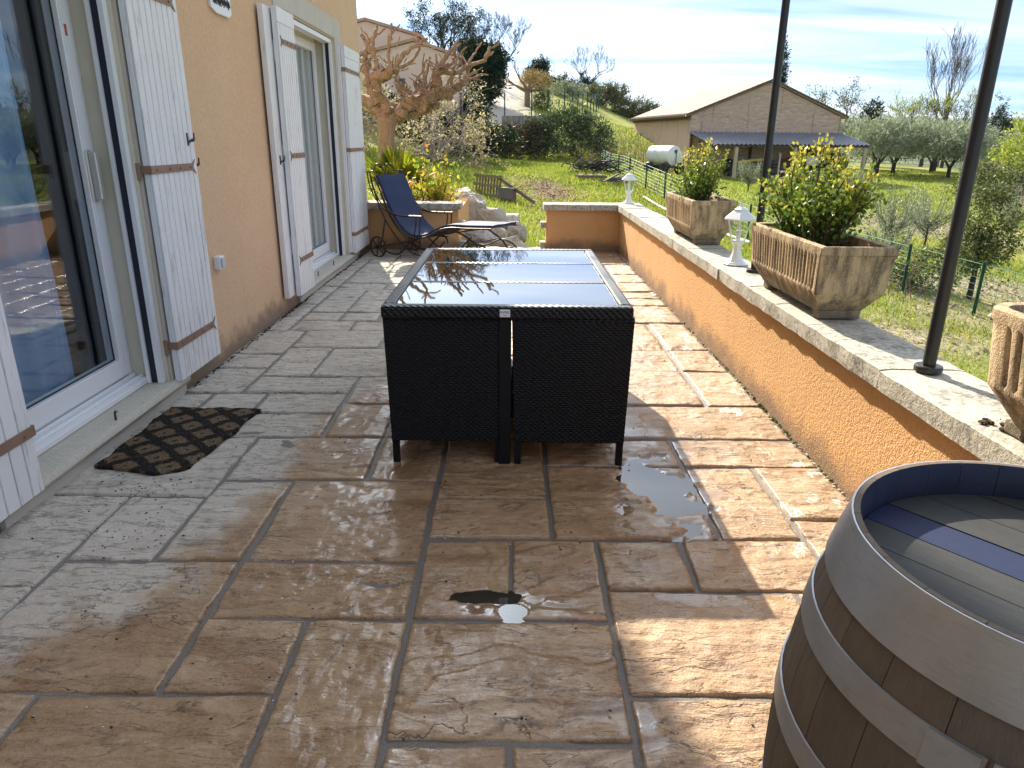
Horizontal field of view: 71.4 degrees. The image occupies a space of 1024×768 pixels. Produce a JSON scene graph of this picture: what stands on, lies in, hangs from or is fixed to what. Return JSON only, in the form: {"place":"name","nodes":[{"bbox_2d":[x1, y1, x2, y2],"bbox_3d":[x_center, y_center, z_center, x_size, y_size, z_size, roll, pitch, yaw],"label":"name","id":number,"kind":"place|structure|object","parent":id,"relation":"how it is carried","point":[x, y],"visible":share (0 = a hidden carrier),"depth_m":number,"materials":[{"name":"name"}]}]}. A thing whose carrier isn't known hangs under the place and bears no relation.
{"place":"outdoors","nodes":[
{"label":"outdoors","id":0,"kind":"place"},
{"bbox_2d":[194,249,369,386],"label":"leaf debris","id":1,"kind":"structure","parent":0,"point":[231,357],"depth_m":5.81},
{"bbox_2d":[0,247,848,767],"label":"terrace","id":2,"kind":"structure","parent":0,"point":[516,617],"depth_m":2.41,"materials":[{"name":"stone"}]},
{"bbox_2d":[94,407,261,475],"bbox_3d":[-1.615,0.264,3.507,0.510,0.022,0.812,0,19,0],"label":"doormat","id":3,"kind":"object","parent":2,"relation":"on","point":[174,440],"visible":1,"depth_m":3.46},
{"bbox_2d":[31,350,786,728],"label":"dark specks","id":4,"kind":"object","parent":2,"relation":"on","point":[283,560],"visible":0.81,"depth_m":2.63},
{"bbox_2d":[367,198,468,249],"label":"planting bed wall","id":5,"kind":"structure","parent":2,"relation":"on","point":[459,209],"depth_m":9.43,"materials":[{"name":"stone"}]},
{"bbox_2d":[382,318,498,461],"bbox_3d":[-0.299,-0.047,3.414,0.533,0.701,0.514,0,19,-1],"label":"armchair","id":6,"kind":"object","parent":2,"relation":"on","point":[442,378],"visible":0.81,"depth_m":3.15,"materials":[{"name":"black wicker"}]},
{"bbox_2d":[366,163,517,257],"bbox_3d":[-0.822,-2.063,8.628,1.922,1.124,0.700,12,22,31],"label":"lounger","id":7,"kind":"object","parent":2,"relation":"on","point":[403,210],"visible":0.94,"depth_m":8.79,"materials":[{"name":"blue fabric"}]},
{"bbox_2d":[381,248,633,463],"bbox_3d":[-0.023,-0.251,3.946,1.080,0.745,1.705,0,19,0],"label":"dining table","id":8,"kind":"object","parent":2,"relation":"on","point":[504,286],"visible":0.97,"depth_m":3.33,"materials":[{"name":"black wicker"}]},
{"bbox_2d":[511,366,513,416],"bbox_3d":[0.254,-0.231,3.961,0.514,0.701,0.533,0,19,0],"label":"armchair","id":9,"kind":"object","parent":2,"relation":"on","point":[512,409],"depth_m":3.83,"materials":[{"name":"black wicker"}]},
{"bbox_2d":[511,317,634,465],"bbox_3d":[0.265,-0.038,3.401,0.533,0.701,0.514,1,19,1],"label":"armchair","id":10,"kind":"object","parent":2,"relation":"on","point":[571,378],"visible":0.98,"depth_m":3.14,"materials":[{"name":"black wicker"}]},
{"bbox_2d":[539,202,641,251],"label":"end wall","id":11,"kind":"structure","parent":2,"relation":"on","point":[592,226],"depth_m":9.42,"materials":[{"name":"paint"}]},
{"bbox_2d":[622,171,636,203],"bbox_3d":[1.532,-2.577,9.329,0.226,0.420,0.197,-8,21,-24],"label":"pillar lamp","id":12,"kind":"object","parent":11,"relation":"on","point":[629,177],"visible":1,"depth_m":9.31,"materials":[{"name":"white metal"}]},
{"bbox_2d":[619,254,848,502],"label":"wall foot crumbs","id":13,"kind":"object","parent":2,"relation":"on","point":[824,477],"depth_m":4.46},
{"bbox_2d":[684,322,835,484],"bbox_3d":[1.396,-0.005,4.379,0.039,0.014,3.034,0,19,0],"label":"moss","id":14,"kind":"object","parent":2,"relation":"on","point":[773,418],"visible":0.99,"depth_m":3.96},
{"bbox_2d":[761,460,1023,767],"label":"wine barrel","id":15,"kind":"object","parent":2,"relation":"on","point":[903,646],"visible":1,"depth_m":0.97,"materials":[{"name":"brown wood"}]},
{"bbox_2d":[356,0,1023,118],"label":"sky","id":16,"kind":"structure","parent":0,"point":[669,50],"materials":[{"name":"white"}]},
{"bbox_2d":[363,73,1023,381],"bbox_3d":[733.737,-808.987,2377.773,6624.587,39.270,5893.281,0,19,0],"label":"ground","id":17,"kind":"structure","parent":0,"point":[514,101],"depth_m":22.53,"materials":[{"name":"green plant"}]},
{"bbox_2d":[0,0,368,531],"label":"house","id":18,"kind":"structure","parent":17,"relation":"on","point":[163,143],"depth_m":4.34,"materials":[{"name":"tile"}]},
{"bbox_2d":[0,21,74,404],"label":"curtain","id":19,"kind":"object","parent":18,"relation":"hanging from","point":[33,316],"visible":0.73,"depth_m":3.26,"materials":[{"name":"fabric"}]},
{"bbox_2d":[26,0,147,456],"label":"sliding door","id":20,"kind":"structure","parent":18,"relation":"in","point":[60,412],"depth_m":3.52,"materials":[{"name":"white plastic"}]},
{"bbox_2d":[296,46,322,247],"bbox_3d":[-2.155,-2.292,7.122,0.008,2.260,1.784,0,19,0],"label":"curtain","id":21,"kind":"object","parent":18,"relation":"hanging from","point":[307,115],"visible":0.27,"depth_m":7.60,"materials":[{"name":"fabric"}]},
{"bbox_2d":[294,29,337,270],"bbox_3d":[-2.099,-2.300,7.114,0.160,2.293,1.824,0,19,0],"label":"window","id":22,"kind":"structure","parent":18,"relation":"in","point":[322,253],"depth_m":7.78,"materials":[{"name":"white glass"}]},
{"bbox_2d":[359,47,418,152],"bbox_3d":[-6.002,-10.169,27.367,4.564,5.143,5.416,-5,20,-14],"label":"budding bush","id":23,"kind":"object","parent":17,"relation":"on","point":[366,131],"visible":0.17,"depth_m":26.94,"materials":[{"name":"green plant"}]},
{"bbox_2d":[365,143,440,193],"bbox_3d":[-1.896,-3.743,12.651,1.617,1.056,1.460,0,19,0],"label":"dwarf palm","id":24,"kind":"object","parent":17,"relation":"on","point":[398,159],"visible":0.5,"depth_m":12.37,"materials":[{"name":"green plant"}]},
{"bbox_2d":[357,17,469,153],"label":"neighbour house","id":25,"kind":"structure","parent":17,"relation":"on","point":[406,40],"depth_m":35.52,"materials":[{"name":"paint"}]},
{"bbox_2d":[359,23,499,199],"bbox_3d":[-1.634,-4.848,13.563,2.785,3.551,1.232,0,19,0],"label":"plane tree","id":26,"kind":"object","parent":17,"relation":"on","point":[389,116],"visible":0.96,"depth_m":13.30,"materials":[{"name":"brown plant"}]},
{"bbox_2d":[364,69,511,171],"bbox_3d":[-3.330,-9.459,28.538,6.348,5.758,6.461,13,22,32],"label":"budding bush","id":27,"kind":"object","parent":17,"relation":"on","point":[435,155],"visible":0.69,"depth_m":28.45,"materials":[{"name":"green plant"}]},
{"bbox_2d":[362,85,528,160],"bbox_3d":[-4.891,-12.880,34.463,11.919,4.078,3.356,-3,19,-10],"label":"dark shrub","id":28,"kind":"object","parent":17,"relation":"on","point":[509,136],"visible":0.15,"depth_m":34.74,"materials":[{"name":"plant"}]},
{"bbox_2d":[400,0,493,55],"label":"pine tree","id":29,"kind":"object","parent":17,"relation":"on","point":[443,21],"visible":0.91,"depth_m":46.86,"materials":[{"name":"plant"}]},
{"bbox_2d":[468,195,486,220],"bbox_3d":[-0.659,-2.956,12.235,0.354,0.553,0.465,28,25,35],"label":"rock","id":30,"kind":"object","parent":17,"relation":"on","point":[474,202],"visible":0.34,"depth_m":12.06,"materials":[{"name":"stone"}]},
{"bbox_2d":[462,85,496,123],"bbox_3d":[-2.996,-15.154,38.657,4.512,2.471,2.498,0,19,0],"label":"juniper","id":31,"kind":"object","parent":17,"relation":"on","point":[479,110],"visible":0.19,"depth_m":38.47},
{"bbox_2d":[466,230,492,244],"bbox_3d":[-0.505,-2.306,11.230,0.514,0.424,0.578,23,19,34],"label":"rock","id":32,"kind":"object","parent":17,"relation":"on","point":[480,235],"visible":0.36,"depth_m":11.05,"materials":[{"name":"stone"}]},
{"bbox_2d":[454,32,519,105],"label":"pine tree","id":33,"kind":"object","parent":17,"relation":"on","point":[494,66],"visible":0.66,"depth_m":54.34,"materials":[{"name":"plant"}]},
{"bbox_2d":[473,174,501,196],"bbox_3d":[-0.815,-6.486,23.269,0.102,0.670,1.750,-4,19,-31],"label":"pallet","id":34,"kind":"object","parent":17,"relation":"on","point":[488,185],"visible":0.81,"depth_m":23.22,"materials":[{"name":"brown wood"}]},
{"bbox_2d":[476,207,507,229],"bbox_3d":[-0.391,-2.730,12.355,0.690,0.671,0.551,8,20,20],"label":"rock","id":35,"kind":"object","parent":17,"relation":"on","point":[491,214],"visible":0.48,"depth_m":12.08,"materials":[{"name":"stone"}]},
{"bbox_2d":[492,228,507,237],"bbox_3d":[-0.273,-2.347,11.763,0.498,0.468,0.372,8,28,35],"label":"rock","id":36,"kind":"object","parent":17,"relation":"on","point":[501,232],"visible":0.14,"depth_m":11.60,"materials":[{"name":"stone"}]},
{"bbox_2d":[475,6,532,61],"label":"bare tree","id":37,"kind":"object","parent":17,"relation":"on","point":[504,26],"visible":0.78,"depth_m":67.59,"materials":[{"name":"plant"}]},
{"bbox_2d":[498,187,517,200],"bbox_3d":[-0.131,-6.022,22.612,0.520,0.400,0.520,7,20,19],"label":"wooden hutch","id":38,"kind":"object","parent":17,"relation":"on","point":[506,193],"visible":0.96,"depth_m":22.41,"materials":[{"name":"grey wood"}]},
{"bbox_2d":[490,236,526,247],"bbox_3d":[-0.037,-2.133,11.191,0.665,0.416,0.438,5,20,13],"label":"rock","id":39,"kind":"object","parent":17,"relation":"on","point":[516,241],"visible":0.31,"depth_m":11.02,"materials":[{"name":"stone"}]},
{"bbox_2d":[467,112,556,158],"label":"brown bush","id":40,"kind":"object","parent":17,"relation":"on","point":[525,146],"visible":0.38,"depth_m":43.17,"materials":[{"name":"plant"}]},
{"bbox_2d":[506,213,519,221],"bbox_3d":[-0.081,-3.035,13.301,0.553,0.289,0.660,-11,22,-29],"label":"rock","id":41,"kind":"object","parent":17,"relation":"on","point":[513,217],"visible":0.18,"depth_m":13.10,"materials":[{"name":"stone"}]},
{"bbox_2d":[506,220,526,242],"bbox_3d":[0.054,-2.605,12.319,0.413,0.429,0.498,4,14,-6],"label":"rock","id":42,"kind":"object","parent":17,"relation":"on","point":[520,230],"visible":0.46,"depth_m":12.11,"materials":[{"name":"stone"}]},
{"bbox_2d":[498,178,534,203],"bbox_3d":[0.153,-6.103,22.488,1.276,0.789,0.050,9,21,23],"label":"plank","id":43,"kind":"object","parent":17,"relation":"on","point":[518,191],"visible":0.93,"depth_m":22.46,"materials":[{"name":"brown wood"}]},
{"bbox_2d":[502,116,544,129],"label":"retaining wall","id":44,"kind":"structure","parent":17,"relation":"on","point":[522,119],"depth_m":48.77,"materials":[{"name":"concrete"}]},
{"bbox_2d":[502,60,555,106],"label":"pollard tree","id":45,"kind":"object","parent":17,"relation":"on","point":[526,89],"visible":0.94,"depth_m":57.18,"materials":[{"name":"brown plant"}]},
{"bbox_2d":[522,54,554,88],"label":"pine tree","id":46,"kind":"object","parent":17,"relation":"on","point":[541,64],"visible":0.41,"depth_m":77.63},
{"bbox_2d":[532,86,552,110],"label":"ivy bush","id":47,"kind":"object","parent":17,"relation":"on","point":[541,96],"visible":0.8,"depth_m":56.54,"materials":[{"name":"green plant"}]},
{"bbox_2d":[508,172,595,225],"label":"bark mulch","id":48,"kind":"object","parent":17,"relation":"on","point":[560,191],"visible":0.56,"depth_m":25.19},
{"bbox_2d":[504,90,599,115],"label":"fence","id":49,"kind":"object","parent":17,"relation":"on","point":[587,98],"visible":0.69,"depth_m":59.15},
{"bbox_2d":[550,71,583,89],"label":"dark bush","id":50,"kind":"object","parent":17,"relation":"on","point":[564,76],"visible":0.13,"depth_m":80.95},
{"bbox_2d":[520,96,617,159],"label":"oleander hedge","id":51,"kind":"object","parent":17,"relation":"on","point":[572,126],"visible":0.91,"depth_m":43.13,"materials":[{"name":"green plant"}]},
{"bbox_2d":[549,77,588,100],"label":"pale olive","id":52,"kind":"object","parent":17,"relation":"on","point":[568,88],"visible":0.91,"depth_m":71.88,"materials":[{"name":"green plant"}]},
{"bbox_2d":[577,70,597,97],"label":"ivy bush","id":53,"kind":"object","parent":17,"relation":"on","point":[583,79],"visible":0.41,"depth_m":86.92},
{"bbox_2d":[562,44,618,89],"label":"bare tree","id":54,"kind":"object","parent":17,"relation":"on","point":[597,57],"visible":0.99,"depth_m":86.67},
{"bbox_2d":[574,174,606,177],"bbox_3d":[3.079,-8.172,27.995,1.150,0.102,0.960,-1,19,-4],"label":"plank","id":55,"kind":"object","parent":17,"relation":"on","point":[589,176],"visible":1,"depth_m":27.58,"materials":[{"name":"brown wood"}]},
{"bbox_2d":[561,153,633,173],"bbox_3d":[3.620,-9.339,30.380,3.071,0.987,2.518,0,19,0],"label":"branch heap","id":56,"kind":"object","parent":17,"relation":"on","point":[600,165],"visible":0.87,"depth_m":30.05,"materials":[{"name":"wood"}]},
{"bbox_2d":[584,78,630,106],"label":"garrigue bush","id":57,"kind":"object","parent":17,"relation":"on","point":[607,95],"visible":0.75,"depth_m":75.61,"materials":[{"name":"green plant"}]},
{"bbox_2d":[599,173,623,181],"bbox_3d":[3.809,-7.791,26.888,1.213,0.320,0.495,-10,22,-28],"label":"offcut pile","id":58,"kind":"object","parent":17,"relation":"on","point":[614,178],"visible":0.85,"depth_m":26.84,"materials":[{"name":"grey wood"}]},
{"bbox_2d":[609,92,661,118],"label":"garrigue bush","id":59,"kind":"object","parent":17,"relation":"on","point":[634,109],"visible":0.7,"depth_m":74.19,"materials":[{"name":"green plant"}]},
{"bbox_2d":[643,145,682,174],"bbox_3d":[8.528,-12.577,40.042,1.360,1.562,2.300,-11,22,-30],"label":"tank trailer","id":60,"kind":"object","parent":17,"relation":"on","point":[668,155],"visible":0.86,"depth_m":39.49,"materials":[{"name":"metal"}]},
{"bbox_2d":[643,196,750,243],"bbox_3d":[4.980,-4.827,20.478,0.239,0.586,7.234,-3,19,-10],"label":"hose","id":61,"kind":"object","parent":17,"relation":"on","point":[727,234],"visible":0.34,"depth_m":18.21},
{"bbox_2d":[722,159,756,176],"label":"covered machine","id":62,"kind":"object","parent":17,"relation":"on","point":[728,170],"visible":0.43,"depth_m":45.17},
{"bbox_2d":[490,167,989,349],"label":"wild flowers","id":63,"kind":"object","parent":17,"relation":"on","point":[748,251],"visible":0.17,"depth_m":13.90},
{"bbox_2d":[734,158,761,191],"bbox_3d":[9.587,-8.469,28.855,1.316,1.499,1.280,-14,24,-37],"label":"young olive","id":64,"kind":"object","parent":17,"relation":"on","point":[747,179],"visible":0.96,"depth_m":28.74,"materials":[{"name":"plant"}]},
{"bbox_2d":[557,131,939,298],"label":"dead stalks","id":65,"kind":"object","parent":17,"relation":"on","point":[672,169],"visible":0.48,"depth_m":35.41,"materials":[{"name":"plant"}]},
{"bbox_2d":[629,79,871,179],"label":"barn","id":66,"kind":"structure","parent":17,"relation":"on","point":[732,119],"depth_m":46.21,"materials":[{"name":"paint"}]},
{"bbox_2d":[756,159,789,175],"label":"lumber heap","id":67,"kind":"object","parent":17,"relation":"on","point":[773,163],"visible":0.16,"depth_m":45.71,"materials":[{"name":"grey wood"}]},
{"bbox_2d":[774,34,791,83],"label":"cypress tree","id":68,"kind":"object","parent":17,"relation":"on","point":[785,66],"visible":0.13,"depth_m":87.69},
{"bbox_2d":[797,153,817,174],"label":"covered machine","id":69,"kind":"object","parent":17,"relation":"on","point":[810,166],"visible":0.27,"depth_m":45.82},
{"bbox_2d":[602,148,1023,317],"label":"wire fence","id":70,"kind":"object","parent":17,"relation":"on","point":[979,284],"visible":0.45,"depth_m":12.44,"materials":[{"name":"metal"}]},
{"bbox_2d":[617,205,1023,500],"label":"parapet wall","id":71,"kind":"structure","parent":17,"relation":"on","point":[851,406],"depth_m":3.25,"materials":[{"name":"paint"}]},
{"bbox_2d":[666,191,737,244],"bbox_3d":[1.576,-1.420,6.068,0.358,0.353,1.020,0,19,0],"label":"stone trough","id":72,"kind":"object","parent":71,"relation":"on","point":[702,222],"visible":0.87,"depth_m":5.66,"materials":[{"name":"stone"}]},
{"bbox_2d":[664,137,730,204],"bbox_3d":[1.545,-1.718,5.975,0.448,0.667,0.691,0,19,0],"label":"yellow shrub","id":73,"kind":"object","parent":72,"relation":"in","point":[698,184],"visible":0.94,"depth_m":5.85,"materials":[{"name":"green plant"}]},
{"bbox_2d":[723,201,755,265],"bbox_3d":[1.524,-1.016,4.795,0.226,0.420,0.197,-4,19,-11],"label":"pillar lamp","id":74,"kind":"object","parent":71,"relation":"on","point":[741,213],"visible":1,"depth_m":4.78,"materials":[{"name":"white metal"}]},
{"bbox_2d":[746,0,789,273],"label":"pergola pole","id":75,"kind":"object","parent":71,"relation":"on","point":[782,32],"visible":0.72,"depth_m":4.22,"materials":[{"name":"metal"}]},
{"bbox_2d":[751,222,898,318],"bbox_3d":[1.551,-0.603,3.695,0.348,0.353,1.000,0,19,0],"label":"stone trough","id":76,"kind":"object","parent":71,"relation":"on","point":[850,280],"visible":0.84,"depth_m":3.33,"materials":[{"name":"stone"}]},
{"bbox_2d":[753,132,893,246],"bbox_3d":[1.564,-0.935,3.673,0.467,0.690,0.893,0,19,0],"label":"yellow shrub","id":77,"kind":"object","parent":76,"relation":"in","point":[814,210],"visible":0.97,"depth_m":3.55,"materials":[{"name":"green plant"}]},
{"bbox_2d":[913,0,1012,374],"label":"pergola pole","id":78,"kind":"object","parent":71,"relation":"on","point":[928,364],"visible":1,"depth_m":2.40,"materials":[{"name":"metal"}]},
{"bbox_2d":[978,417,1004,431],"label":"spilt soil","id":79,"kind":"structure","parent":71,"relation":"on","point":[985,421],"depth_m":2.13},
{"bbox_2d":[987,302,1023,440],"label":"stone trough","id":80,"kind":"object","parent":71,"relation":"on","point":[1005,381],"visible":1,"depth_m":1.98,"materials":[{"name":"stone"}]},
{"bbox_2d":[820,153,848,175],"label":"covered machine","id":81,"kind":"object","parent":17,"relation":"on","point":[825,165],"visible":0.31,"depth_m":46.02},
{"bbox_2d":[805,74,870,123],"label":"bare tree","id":82,"kind":"object","parent":17,"relation":"on","point":[846,100],"visible":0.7,"depth_m":68.55,"materials":[{"name":"grey plant"}]},
{"bbox_2d":[819,164,882,214],"bbox_3d":[9.435,-5.172,20.016,1.584,2.019,1.705,-14,24,-35],"label":"young olive","id":83,"kind":"object","parent":17,"relation":"on","point":[850,182],"visible":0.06,"depth_m":19.80,"materials":[{"name":"plant"}]},
{"bbox_2d":[835,105,876,157],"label":"olive tree","id":84,"kind":"object","parent":17,"relation":"on","point":[842,128],"visible":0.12,"depth_m":60.63,"materials":[{"name":"green plant"}]},
{"bbox_2d":[845,96,895,165],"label":"pine tree","id":85,"kind":"object","parent":17,"relation":"on","point":[869,111],"visible":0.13,"depth_m":79.06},
{"bbox_2d":[838,103,937,174],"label":"olive tree","id":86,"kind":"object","parent":17,"relation":"on","point":[880,139],"visible":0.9,"depth_m":51.25,"materials":[{"name":"green plant"}]},
{"bbox_2d":[864,219,918,259],"bbox_3d":[7.371,-2.659,14.073,1.015,1.269,0.942,16,24,38],"label":"young olive","id":87,"kind":"object","parent":17,"relation":"on","point":[906,239],"visible":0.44,"depth_m":13.89,"materials":[{"name":"plant"}]},
{"bbox_2d":[857,107,945,173],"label":"olive tree","id":88,"kind":"object","parent":17,"relation":"on","point":[895,160],"visible":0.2,"depth_m":53.07,"materials":[{"name":"green plant"}]},
{"bbox_2d":[869,182,937,241],"bbox_3d":[9.316,-3.994,17.329,1.600,1.822,1.393,0,19,0],"label":"young olive","id":89,"kind":"object","parent":17,"relation":"on","point":[890,217],"visible":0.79,"depth_m":17.12,"materials":[{"name":"plant"}]},
{"bbox_2d":[785,208,1023,363],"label":"leaf litter","id":90,"kind":"object","parent":17,"relation":"on","point":[969,315],"visible":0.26,"depth_m":12.38,"materials":[{"name":"plant"}]},
{"bbox_2d":[888,244,969,292],"bbox_3d":[7.350,-1.979,13.006,1.823,1.234,1.237,8,20,20],"label":"oak bush","id":91,"kind":"object","parent":17,"relation":"on","point":[920,271],"visible":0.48,"depth_m":12.88,"materials":[{"name":"green plant"}]},
{"bbox_2d":[899,117,970,171],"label":"olive tree","id":92,"kind":"object","parent":17,"relation":"on","point":[931,167],"visible":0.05,"depth_m":57.11,"materials":[{"name":"green plant"}]},
{"bbox_2d":[895,183,976,246],"bbox_3d":[10.803,-4.366,18.569,1.788,1.914,1.945,0,19,0],"label":"young olive","id":93,"kind":"object","parent":17,"relation":"on","point":[930,224],"visible":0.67,"depth_m":18.57,"materials":[{"name":"plant"}]},
{"bbox_2d":[885,81,988,166],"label":"bare tree","id":94,"kind":"object","parent":17,"relation":"on","point":[907,108],"visible":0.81,"depth_m":84.35,"materials":[{"name":"grey plant"}]},
{"bbox_2d":[913,117,966,170],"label":"olive tree","id":95,"kind":"object","parent":17,"relation":"on","point":[935,165],"depth_m":63.77,"materials":[{"name":"green plant"}]},
{"bbox_2d":[911,93,991,167],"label":"tree","id":96,"kind":"object","parent":17,"relation":"on","point":[941,165],"visible":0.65,"depth_m":85.81,"materials":[{"name":"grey plant"}]},
{"bbox_2d":[909,112,995,177],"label":"olive tree","id":97,"kind":"object","parent":17,"relation":"on","point":[947,139],"visible":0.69,"depth_m":50.06,"materials":[{"name":"green plant"}]},
{"bbox_2d":[923,21,987,166],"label":"poplar","id":98,"kind":"object","parent":17,"relation":"on","point":[955,64],"visible":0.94,"depth_m":100.44,"materials":[{"name":"plant"}]},
{"bbox_2d":[926,122,1010,164],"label":"olive tree","id":99,"kind":"object","parent":17,"relation":"on","point":[997,142],"visible":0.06,"depth_m":65.05,"materials":[{"name":"green plant"}]},
{"bbox_2d":[923,165,1023,299],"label":"holm oak","id":100,"kind":"object","parent":17,"relation":"on","point":[979,244],"visible":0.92,"depth_m":12.20,"materials":[{"name":"green plant"}]},
{"bbox_2d":[941,153,1011,199],"bbox_3d":[22.083,-9.542,33.750,2.709,2.709,2.272,0,19,0],"label":"sunlit bush","id":101,"kind":"object","parent":17,"relation":"on","point":[988,168],"visible":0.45,"depth_m":33.40,"materials":[{"name":"green plant"}]},
{"bbox_2d":[944,159,1023,195],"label":"dark thicket","id":102,"kind":"object","parent":17,"relation":"on","point":[1016,175],"visible":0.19,"depth_m":36.11,"materials":[{"name":"green plant"}]},
{"bbox_2d":[980,90,1019,167],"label":"cypress tree","id":103,"kind":"object","parent":17,"relation":"on","point":[1003,123],"visible":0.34,"depth_m":102.93,"materials":[{"name":"plant"}]},
{"bbox_2d":[981,178,1023,235],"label":"young olive","id":104,"kind":"object","parent":17,"relation":"on","point":[1010,213],"visible":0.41,"depth_m":20.45,"materials":[{"name":"plant"}]},
{"bbox_2d":[984,111,1023,184],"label":"spring tree","id":105,"kind":"object","parent":17,"relation":"on","point":[1011,149],"visible":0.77,"depth_m":37.90,"materials":[{"name":"green plant"}]},
{"bbox_2d":[986,186,1023,203],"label":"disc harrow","id":106,"kind":"object","parent":17,"relation":"on","point":[1022,194],"visible":0.16,"depth_m":33.17,"materials":[{"name":"metal"}]},
{"bbox_2d":[842,117,1022,139],"bbox_3d":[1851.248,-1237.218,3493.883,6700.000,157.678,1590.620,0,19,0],"label":"hills","id":107,"kind":"structure","parent":0,"point":[843,120],"depth_m":3226.69,"materials":[{"name":"green plant"}]},
{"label":"flower bed","id":108,"kind":"structure","parent":0,"visible":0},
{"bbox_2d":[397,143,464,200],"bbox_3d":[-1.118,-2.839,9.916,0.968,0.958,0.708,0,19,0],"label":"photinia","id":109,"kind":"object","parent":108,"relation":"on","point":[431,193],"visible":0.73,"depth_m":9.85,"materials":[{"name":"yellow plant"}]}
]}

